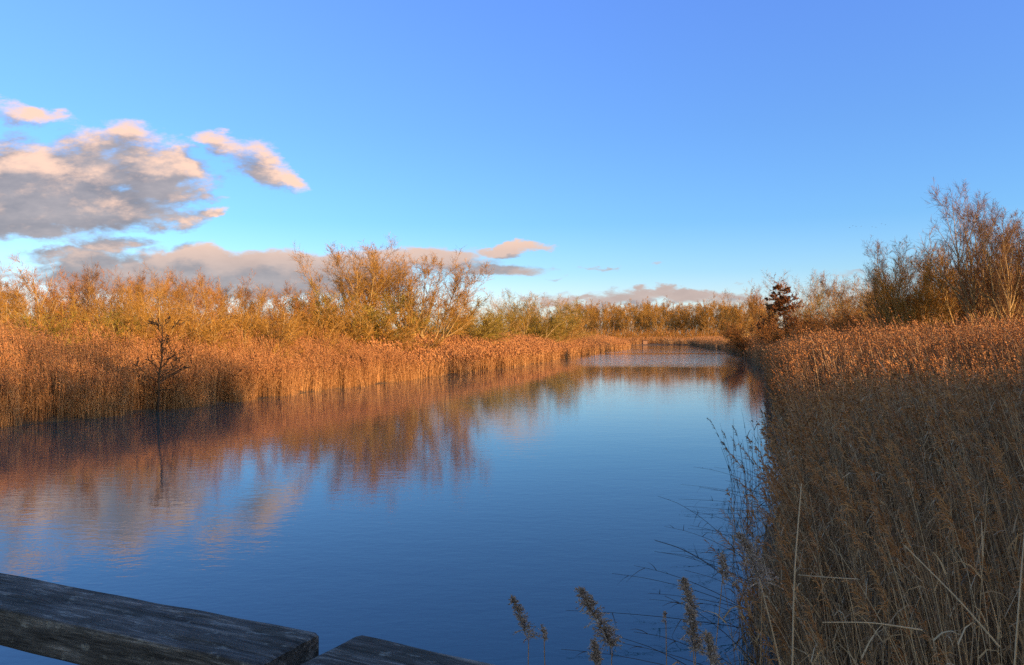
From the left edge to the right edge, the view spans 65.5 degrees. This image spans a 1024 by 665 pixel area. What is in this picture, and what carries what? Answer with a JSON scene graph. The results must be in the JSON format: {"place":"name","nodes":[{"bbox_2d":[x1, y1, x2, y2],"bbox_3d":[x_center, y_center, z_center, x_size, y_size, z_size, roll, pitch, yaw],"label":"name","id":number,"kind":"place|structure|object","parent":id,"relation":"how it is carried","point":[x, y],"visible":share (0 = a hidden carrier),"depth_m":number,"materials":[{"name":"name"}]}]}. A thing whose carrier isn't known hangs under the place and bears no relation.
{"place":"outdoors","nodes":[
{"label":"outdoors","id":0,"kind":"place"},
{"bbox_2d":[0,345,786,664],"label":"water","id":1,"kind":"structure","parent":0,"point":[448,515],"depth_m":15.12,"materials":[{"name":"blue liquid"}]},
{"bbox_2d":[0,0,1023,335],"label":"sky","id":2,"kind":"structure","parent":0,"point":[617,151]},
{"bbox_2d":[7,310,1023,664],"bbox_3d":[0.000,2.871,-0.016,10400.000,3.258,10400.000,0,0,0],"label":"ground","id":3,"kind":"structure","parent":0,"point":[77,417],"depth_m":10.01,"materials":[{"name":"plant"}]},
{"bbox_2d":[1,273,33,317],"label":"bare tree","id":4,"kind":"object","parent":3,"relation":"on","point":[20,287],"visible":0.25,"depth_m":65.21,"materials":[{"name":"brown plant"}]},
{"bbox_2d":[0,280,84,331],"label":"bare tree","id":5,"kind":"object","parent":3,"relation":"on","point":[35,302],"visible":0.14,"depth_m":64.69,"materials":[{"name":"brown plant"}]},
{"bbox_2d":[0,252,86,333],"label":"willow tree","id":6,"kind":"object","parent":3,"relation":"on","point":[20,307],"visible":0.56,"depth_m":45.87,"materials":[{"name":"brown plant"}]},
{"bbox_2d":[1,299,90,346],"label":"willow bush","id":7,"kind":"object","parent":3,"relation":"on","point":[64,307],"visible":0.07,"depth_m":41.68,"materials":[{"name":"brown plant"}]},
{"bbox_2d":[13,268,106,329],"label":"willow tree","id":8,"kind":"object","parent":3,"relation":"on","point":[53,293],"visible":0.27,"depth_m":50.08,"materials":[{"name":"brown plant"}]},
{"bbox_2d":[5,307,162,368],"bbox_3d":[-22.933,0.805,41.684,8.677,4.864,9.184,0,0,-15],"label":"willow bush","id":9,"kind":"object","parent":3,"relation":"on","point":[119,331],"visible":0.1,"depth_m":41.86,"materials":[{"name":"brown plant"}]},
{"bbox_2d":[64,257,113,335],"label":"willow tree","id":10,"kind":"object","parent":3,"relation":"on","point":[84,292],"visible":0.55,"depth_m":49.40,"materials":[{"name":"brown plant"}]},
{"bbox_2d":[57,264,132,316],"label":"bare tree","id":11,"kind":"object","parent":3,"relation":"on","point":[75,279],"visible":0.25,"depth_m":76.85,"materials":[{"name":"brown plant"}]},
{"bbox_2d":[75,265,129,319],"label":"bare tree","id":12,"kind":"object","parent":3,"relation":"on","point":[106,292],"visible":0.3,"depth_m":62.49,"materials":[{"name":"brown plant"}]},
{"bbox_2d":[52,277,179,338],"bbox_3d":[-23.059,-0.217,46.790,4.884,6.778,6.856,0,0,45],"label":"willow tree","id":13,"kind":"object","parent":3,"relation":"on","point":[88,315],"visible":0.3,"depth_m":46.67,"materials":[{"name":"brown plant"}]},
{"bbox_2d":[87,281,156,333],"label":"bare tree","id":14,"kind":"object","parent":3,"relation":"on","point":[122,300],"visible":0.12,"depth_m":70.32,"materials":[{"name":"brown plant"}]},
{"bbox_2d":[80,277,166,337],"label":"willow tree","id":15,"kind":"object","parent":3,"relation":"on","point":[149,298],"visible":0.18,"depth_m":46.31,"materials":[{"name":"brown plant"}]},
{"bbox_2d":[125,267,155,313],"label":"bare tree","id":16,"kind":"object","parent":3,"relation":"on","point":[143,278],"visible":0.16,"depth_m":80.31,"materials":[{"name":"brown plant"}]},
{"bbox_2d":[76,311,206,357],"bbox_3d":[-20.679,0.963,42.968,8.267,4.721,8.062,0,0,-4],"label":"willow bush","id":17,"kind":"object","parent":3,"relation":"on","point":[142,331],"visible":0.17,"depth_m":42.43,"materials":[{"name":"brown plant"}]},
{"bbox_2d":[0,573,318,664],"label":"handrail","id":18,"kind":"object","parent":3,"relation":"on","point":[78,626],"visible":1,"depth_m":1.24,"materials":[{"name":"grey wood"}]},
{"bbox_2d":[133,313,191,411],"bbox_3d":[-14.733,1.366,34.381,2.020,4.440,2.676,0,0,38],"label":"alder sapling","id":19,"kind":"object","parent":3,"relation":"on","point":[166,362],"visible":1,"depth_m":34.16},
{"bbox_2d":[120,277,213,327],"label":"bare tree","id":20,"kind":"object","parent":3,"relation":"on","point":[166,304],"visible":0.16,"depth_m":62.53,"materials":[{"name":"brown plant"}]},
{"bbox_2d":[108,260,240,351],"bbox_3d":[-19.214,-0.332,46.078,6.221,7.248,7.081,0,0,39],"label":"willow tree","id":21,"kind":"object","parent":3,"relation":"on","point":[159,304],"visible":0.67,"depth_m":45.29,"materials":[{"name":"brown plant"}]},
{"bbox_2d":[169,270,200,313],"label":"bare tree","id":22,"kind":"object","parent":3,"relation":"on","point":[177,286],"visible":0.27,"depth_m":76.69,"materials":[{"name":"brown plant"}]},
{"bbox_2d":[148,291,225,328],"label":"bare tree","id":23,"kind":"object","parent":3,"relation":"on","point":[187,305],"visible":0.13,"depth_m":64.15,"materials":[{"name":"brown plant"}]},
{"bbox_2d":[146,275,236,343],"bbox_3d":[-19.867,-0.158,48.975,5.683,6.742,3.763,0,0,-41],"label":"willow tree","id":24,"kind":"object","parent":3,"relation":"on","point":[200,303],"visible":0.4,"depth_m":49.39,"materials":[{"name":"brown plant"}]},
{"bbox_2d":[195,268,217,320],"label":"bare tree","id":25,"kind":"object","parent":3,"relation":"on","point":[207,288],"visible":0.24,"depth_m":70.08,"materials":[{"name":"brown plant"}]},
{"bbox_2d":[111,307,304,362],"bbox_3d":[-18.067,0.937,46.285,8.742,4.992,8.526,0,0,34],"label":"willow bush","id":26,"kind":"object","parent":3,"relation":"on","point":[209,333],"visible":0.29,"depth_m":44.75,"materials":[{"name":"brown plant"}]},
{"bbox_2d":[193,271,233,312],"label":"bare tree","id":27,"kind":"object","parent":3,"relation":"on","point":[211,292],"visible":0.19,"depth_m":83.49,"materials":[{"name":"brown plant"}]},
{"bbox_2d":[176,284,277,346],"bbox_3d":[-19.334,-0.191,53.618,6.963,6.884,4.960,0,0,-25],"label":"willow tree","id":28,"kind":"object","parent":3,"relation":"on","point":[241,310],"visible":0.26,"depth_m":54.48,"materials":[{"name":"brown plant"}]},
{"bbox_2d":[200,285,261,329],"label":"bare tree","id":29,"kind":"object","parent":3,"relation":"on","point":[232,307],"visible":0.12,"depth_m":76.55,"materials":[{"name":"brown plant"}]},
{"bbox_2d":[202,284,275,342],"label":"willow tree","id":30,"kind":"object","parent":3,"relation":"on","point":[261,303],"visible":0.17,"depth_m":56.24,"materials":[{"name":"brown plant"}]},
{"bbox_2d":[231,284,272,322],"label":"bare tree","id":31,"kind":"object","parent":3,"relation":"on","point":[250,298],"visible":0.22,"depth_m":70.61,"materials":[{"name":"brown plant"}]},
{"bbox_2d":[197,308,308,356],"bbox_3d":[-16.792,0.749,52.290,8.983,5.260,9.212,0,0,42],"label":"willow bush","id":32,"kind":"object","parent":3,"relation":"on","point":[289,328],"visible":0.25,"depth_m":51.87,"materials":[{"name":"brown plant"}]},
{"bbox_2d":[231,285,299,334],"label":"willow tree","id":33,"kind":"object","parent":3,"relation":"on","point":[287,308],"visible":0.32,"depth_m":59.68,"materials":[{"name":"brown plant"}]},
{"bbox_2d":[253,283,327,335],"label":"willow tree","id":34,"kind":"object","parent":3,"relation":"on","point":[299,305],"visible":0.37,"depth_m":59.09,"materials":[{"name":"brown plant"}]},
{"bbox_2d":[279,280,309,322],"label":"bare tree","id":35,"kind":"object","parent":3,"relation":"on","point":[293,302],"visible":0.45,"depth_m":63.95,"materials":[{"name":"brown plant"}]},
{"bbox_2d":[242,311,355,360],"bbox_3d":[-15.521,0.812,56.444,8.873,5.195,9.099,0,0,-7],"label":"willow bush","id":36,"kind":"object","parent":3,"relation":"on","point":[266,332],"visible":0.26,"depth_m":55.71,"materials":[{"name":"brown plant"}]},
{"bbox_2d":[0,313,641,426],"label":"reed bed","id":37,"kind":"object","parent":3,"relation":"on","point":[50,379],"visible":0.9,"depth_m":40.06,"materials":[{"name":"plant"}]},
{"bbox_2d":[262,300,381,346],"bbox_3d":[-15.200,0.526,61.928,10.209,5.830,9.956,0,0,-16],"label":"willow bush","id":38,"kind":"object","parent":3,"relation":"on","point":[359,325],"visible":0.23,"depth_m":60.54,"materials":[{"name":"brown plant"}]},
{"bbox_2d":[292,296,364,337],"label":"willow tree","id":39,"kind":"object","parent":3,"relation":"on","point":[322,314],"visible":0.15,"depth_m":64.49,"materials":[{"name":"brown plant"}]},
{"bbox_2d":[0,300,663,371],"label":"undergrowth","id":40,"kind":"object","parent":3,"relation":"on","point":[61,318],"visible":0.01,"depth_m":45.55,"materials":[{"name":"plant"}]},
{"bbox_2d":[288,233,414,329],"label":"willow tree","id":41,"kind":"object","parent":3,"relation":"on","point":[369,299],"visible":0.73,"depth_m":74.72,"materials":[{"name":"brown plant"}]},
{"bbox_2d":[279,278,431,346],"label":"willow bush","id":42,"kind":"object","parent":3,"relation":"on","point":[371,312],"visible":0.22,"depth_m":65.81,"materials":[{"name":"brown plant"}]},
{"bbox_2d":[309,295,444,351],"bbox_3d":[-11.688,0.255,66.131,11.421,6.522,11.138,0,0,6],"label":"willow bush","id":43,"kind":"object","parent":3,"relation":"on","point":[389,323],"visible":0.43,"depth_m":63.90,"materials":[{"name":"brown plant"}]},
{"bbox_2d":[301,635,493,664],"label":"handrail","id":44,"kind":"object","parent":3,"relation":"on","point":[362,650],"visible":1,"depth_m":1.12,"materials":[{"name":"grey wood"}]},
{"bbox_2d":[341,244,494,340],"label":"willow tree","id":45,"kind":"object","parent":3,"relation":"on","point":[430,302],"visible":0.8,"depth_m":77.40,"materials":[{"name":"brown plant"}]},
{"bbox_2d":[391,294,510,344],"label":"willow bush","id":46,"kind":"object","parent":3,"relation":"on","point":[488,333],"visible":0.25,"depth_m":90.02,"materials":[{"name":"green plant"}]},
{"bbox_2d":[427,307,519,340],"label":"willow bush","id":47,"kind":"object","parent":3,"relation":"on","point":[499,325],"visible":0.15,"depth_m":101.84,"materials":[{"name":"green plant"}]},
{"bbox_2d":[458,299,517,333],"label":"willow tree","id":48,"kind":"object","parent":3,"relation":"on","point":[503,311],"visible":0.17,"depth_m":116.57,"materials":[{"name":"green plant"}]},
{"bbox_2d":[479,288,555,338],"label":"willow tree","id":49,"kind":"object","parent":3,"relation":"on","point":[526,319],"visible":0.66,"depth_m":121.49,"materials":[{"name":"green plant"}]},
{"bbox_2d":[508,595,541,664],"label":"reed","id":50,"kind":"object","parent":3,"relation":"on","point":[519,617],"visible":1,"depth_m":3.69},
{"bbox_2d":[496,288,573,341],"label":"willow tree","id":51,"kind":"object","parent":3,"relation":"on","point":[512,311],"visible":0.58,"depth_m":128.98,"materials":[{"name":"green plant"}]},
{"bbox_2d":[499,294,582,341],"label":"willow tree","id":52,"kind":"object","parent":3,"relation":"on","point":[538,329],"visible":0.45,"depth_m":132.17,"materials":[{"name":"green plant"}]},
{"bbox_2d":[518,293,579,337],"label":"willow tree","id":53,"kind":"object","parent":3,"relation":"on","point":[555,306],"visible":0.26,"depth_m":147.86,"materials":[{"name":"green plant"}]},
{"bbox_2d":[524,304,588,341],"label":"willow tree","id":54,"kind":"object","parent":3,"relation":"on","point":[573,330],"visible":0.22,"depth_m":148.10,"materials":[{"name":"green plant"}]},
{"bbox_2d":[524,295,591,340],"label":"willow tree","id":55,"kind":"object","parent":3,"relation":"on","point":[572,317],"visible":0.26,"depth_m":163.33,"materials":[{"name":"green plant"}]},
{"bbox_2d":[565,305,599,337],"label":"willow tree","id":56,"kind":"object","parent":3,"relation":"on","point":[585,327],"visible":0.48,"depth_m":183.26,"materials":[{"name":"brown plant"}]},
{"bbox_2d":[587,639,603,664],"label":"reed","id":57,"kind":"object","parent":3,"relation":"on","point":[595,655],"visible":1,"depth_m":3.19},
{"bbox_2d":[573,586,624,664],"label":"reed","id":58,"kind":"object","parent":3,"relation":"on","point":[605,631],"visible":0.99,"depth_m":3.29,"materials":[{"name":"plant"}]},
{"bbox_2d":[592,307,608,334],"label":"bare tree","id":59,"kind":"object","parent":3,"relation":"on","point":[602,317],"visible":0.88,"depth_m":363.00,"materials":[{"name":"brown plant"}]},
{"bbox_2d":[588,301,613,332],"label":"bare tree","id":60,"kind":"object","parent":3,"relation":"on","point":[594,325],"visible":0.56,"depth_m":369.47,"materials":[{"name":"brown plant"}]},
{"bbox_2d":[594,306,624,333],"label":"bare tree","id":61,"kind":"object","parent":3,"relation":"on","point":[610,322],"visible":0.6,"depth_m":376.69,"materials":[{"name":"brown plant"}]},
{"bbox_2d":[599,304,626,334],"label":"bare tree","id":62,"kind":"object","parent":3,"relation":"on","point":[616,319],"visible":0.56,"depth_m":377.35,"materials":[{"name":"brown plant"}]},
{"bbox_2d":[616,303,639,334],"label":"bare tree","id":63,"kind":"object","parent":3,"relation":"on","point":[629,318],"visible":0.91,"depth_m":353.13,"materials":[{"name":"brown plant"}]},
{"bbox_2d":[510,325,751,342],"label":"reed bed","id":64,"kind":"object","parent":3,"relation":"on","point":[618,334],"visible":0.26,"depth_m":341.35,"materials":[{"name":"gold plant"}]},
{"bbox_2d":[627,299,652,334],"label":"bare tree","id":65,"kind":"object","parent":3,"relation":"on","point":[649,319],"visible":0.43,"depth_m":387.04,"materials":[{"name":"brown plant"}]},
{"bbox_2d":[637,297,672,335],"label":"bare tree","id":66,"kind":"object","parent":3,"relation":"on","point":[663,314],"visible":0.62,"depth_m":368.67,"materials":[{"name":"brown plant"}]},
{"bbox_2d":[646,305,670,335],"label":"bare tree","id":67,"kind":"object","parent":3,"relation":"on","point":[655,319],"visible":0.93,"depth_m":352.57,"materials":[{"name":"brown plant"}]},
{"bbox_2d":[621,336,714,343],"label":"reed bed","id":68,"kind":"object","parent":3,"relation":"on","point":[658,341],"visible":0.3,"depth_m":320.89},
{"bbox_2d":[665,302,680,332],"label":"bare tree","id":69,"kind":"object","parent":3,"relation":"on","point":[674,312],"visible":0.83,"depth_m":366.45,"materials":[{"name":"brown plant"}]},
{"bbox_2d":[661,299,692,331],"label":"tree","id":70,"kind":"object","parent":3,"relation":"on","point":[678,319],"visible":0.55,"depth_m":380.98,"materials":[{"name":"brown plant"}]},
{"bbox_2d":[677,577,699,664],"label":"reed","id":71,"kind":"object","parent":3,"relation":"on","point":[685,585],"visible":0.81,"depth_m":3.49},
{"bbox_2d":[680,603,707,664],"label":"reed","id":72,"kind":"object","parent":3,"relation":"on","point":[692,629],"visible":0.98,"depth_m":3.29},
{"bbox_2d":[682,305,707,335],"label":"bare tree","id":73,"kind":"object","parent":3,"relation":"on","point":[698,326],"visible":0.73,"depth_m":363.18,"materials":[{"name":"brown plant"}]},
{"bbox_2d":[681,296,718,332],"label":"bare tree","id":74,"kind":"object","parent":3,"relation":"on","point":[697,316],"visible":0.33,"depth_m":376.91,"materials":[{"name":"brown plant"}]},
{"bbox_2d":[696,299,717,336],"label":"bare tree","id":75,"kind":"object","parent":3,"relation":"on","point":[705,316],"visible":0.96,"depth_m":353.48,"materials":[{"name":"brown plant"}]},
{"bbox_2d":[702,629,722,664],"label":"reed","id":76,"kind":"object","parent":3,"relation":"on","point":[710,647],"visible":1,"depth_m":3.09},
{"bbox_2d":[702,296,726,333],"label":"bare tree","id":77,"kind":"object","parent":3,"relation":"on","point":[723,307],"visible":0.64,"depth_m":355.07,"materials":[{"name":"brown plant"}]},
{"bbox_2d":[714,551,731,664],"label":"reed","id":78,"kind":"object","parent":3,"relation":"on","point":[722,562],"visible":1,"depth_m":3.89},
{"bbox_2d":[703,288,765,342],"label":"bare tree","id":79,"kind":"object","parent":3,"relation":"on","point":[733,311],"visible":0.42,"depth_m":170.45,"materials":[{"name":"brown plant"}]},
{"bbox_2d":[718,289,765,339],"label":"bare tree","id":80,"kind":"object","parent":3,"relation":"on","point":[733,317],"visible":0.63,"depth_m":164.40,"materials":[{"name":"brown plant"}]},
{"bbox_2d":[718,310,782,357],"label":"willow bush","id":81,"kind":"object","parent":3,"relation":"on","point":[735,336],"visible":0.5,"depth_m":119.34,"materials":[{"name":"brown plant"}]},
{"bbox_2d":[747,280,764,337],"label":"bare tree","id":82,"kind":"object","parent":3,"relation":"on","point":[757,303],"visible":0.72,"depth_m":149.93,"materials":[{"name":"brown plant"}]},
{"bbox_2d":[732,532,782,664],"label":"reed","id":83,"kind":"object","parent":3,"relation":"on","point":[753,564],"visible":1,"depth_m":3.59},
{"bbox_2d":[759,579,780,664],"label":"reed stalk","id":84,"kind":"object","parent":83,"relation":"attached to","point":[771,626],"visible":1,"depth_m":3.50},
{"bbox_2d":[743,292,777,335],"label":"bare tree","id":85,"kind":"object","parent":3,"relation":"on","point":[758,313],"visible":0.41,"depth_m":149.53,"materials":[{"name":"brown plant"}]},
{"bbox_2d":[737,274,829,347],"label":"brown tree","id":86,"kind":"object","parent":3,"relation":"on","point":[781,301],"visible":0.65,"depth_m":103.52,"materials":[{"name":"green plant"}]},
{"bbox_2d":[753,313,830,349],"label":"willow bush","id":87,"kind":"object","parent":3,"relation":"on","point":[778,334],"visible":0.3,"depth_m":91.63,"materials":[{"name":"brown plant"}]},
{"bbox_2d":[760,267,830,326],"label":"bare tree","id":88,"kind":"object","parent":3,"relation":"on","point":[804,307],"visible":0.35,"depth_m":137.57,"materials":[{"name":"brown plant"}]},
{"bbox_2d":[792,484,801,664],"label":"reed stalk","id":89,"kind":"object","parent":3,"relation":"on","point":[794,582],"visible":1,"depth_m":3.60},
{"bbox_2d":[776,303,855,340],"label":"willow bush","id":90,"kind":"object","parent":3,"relation":"on","point":[809,322],"visible":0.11,"depth_m":98.70,"materials":[{"name":"brown plant"}]},
{"bbox_2d":[788,273,852,321],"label":"bare tree","id":91,"kind":"object","parent":3,"relation":"on","point":[808,295],"visible":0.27,"depth_m":132.45,"materials":[{"name":"brown plant"}]},
{"bbox_2d":[814,272,855,323],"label":"bare tree","id":92,"kind":"object","parent":3,"relation":"on","point":[829,296],"visible":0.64,"depth_m":118.43,"materials":[{"name":"brown plant"}]},
{"bbox_2d":[800,277,869,322],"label":"bare tree","id":93,"kind":"object","parent":3,"relation":"on","point":[822,288],"visible":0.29,"depth_m":122.11,"materials":[{"name":"brown plant"}]},
{"bbox_2d":[806,306,883,333],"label":"willow bush","id":94,"kind":"object","parent":3,"relation":"on","point":[821,319],"visible":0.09,"depth_m":85.78,"materials":[{"name":"brown plant"}]},
{"bbox_2d":[812,282,880,319],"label":"bare tree","id":95,"kind":"object","parent":3,"relation":"on","point":[833,301],"visible":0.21,"depth_m":114.11,"materials":[{"name":"brown plant"}]},
{"bbox_2d":[823,291,914,333],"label":"willow bush","id":96,"kind":"object","parent":3,"relation":"on","point":[848,319],"visible":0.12,"depth_m":63.72,"materials":[{"name":"brown plant"}]},
{"bbox_2d":[848,272,894,316],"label":"bare tree","id":97,"kind":"object","parent":3,"relation":"on","point":[852,289],"visible":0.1,"depth_m":102.09,"materials":[{"name":"brown plant"}]},
{"bbox_2d":[822,622,922,630],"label":"reed stalk","id":98,"kind":"object","parent":3,"relation":"on","point":[879,624],"visible":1,"depth_m":3.33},
{"bbox_2d":[851,258,918,326],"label":"bare tree","id":99,"kind":"object","parent":3,"relation":"on","point":[859,311],"visible":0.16,"depth_m":79.34,"materials":[{"name":"brown plant"}]},
{"bbox_2d":[855,237,941,331],"bbox_3d":[26.061,-1.979,53.764,5.532,9.194,5.425,0,0,34],"label":"bare tree","id":100,"kind":"object","parent":3,"relation":"on","point":[870,315],"visible":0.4,"depth_m":53.58,"materials":[{"name":"brown plant"}]},
{"bbox_2d":[862,236,968,332],"bbox_3d":[26.372,-1.770,51.626,7.168,8.657,6.527,0,0,3],"label":"bare tree","id":101,"kind":"object","parent":3,"relation":"on","point":[924,309],"visible":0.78,"depth_m":50.82,"materials":[{"name":"brown plant"}]},
{"bbox_2d":[909,222,957,334],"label":"bare tree","id":102,"kind":"object","parent":3,"relation":"on","point":[945,298],"visible":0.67,"depth_m":50.87,"materials":[{"name":"brown plant"}]},
{"bbox_2d":[904,545,999,646],"bbox_3d":[1.973,1.183,3.581,0.381,0.397,0.034,0,0,32],"label":"reed stalk","id":103,"kind":"object","parent":3,"relation":"on","point":[986,631],"visible":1,"depth_m":3.53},
{"bbox_2d":[914,236,1020,323],"bbox_3d":[33.020,-2.176,57.871,6.910,9.165,7.589,0,0,29],"label":"bare tree","id":104,"kind":"object","parent":3,"relation":"on","point":[952,284],"visible":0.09,"depth_m":57.06,"materials":[{"name":"brown plant"}]},
{"bbox_2d":[915,177,1023,331],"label":"bare tree","id":105,"kind":"object","parent":3,"relation":"on","point":[966,298],"visible":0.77,"depth_m":47.88,"materials":[{"name":"brown plant"}]},
{"bbox_2d":[943,193,1023,326],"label":"bare tree","id":106,"kind":"object","parent":3,"relation":"on","point":[959,204],"visible":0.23,"depth_m":53.31,"materials":[{"name":"brown plant"}]},
{"bbox_2d":[945,198,1023,323],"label":"bare tree","id":107,"kind":"object","parent":3,"relation":"on","point":[1009,297],"visible":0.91,"depth_m":46.03,"materials":[{"name":"brown plant"}]},
{"bbox_2d":[1014,537,1023,664],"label":"reed stalk","id":108,"kind":"object","parent":3,"relation":"on","point":[1016,640],"visible":1,"depth_m":3.20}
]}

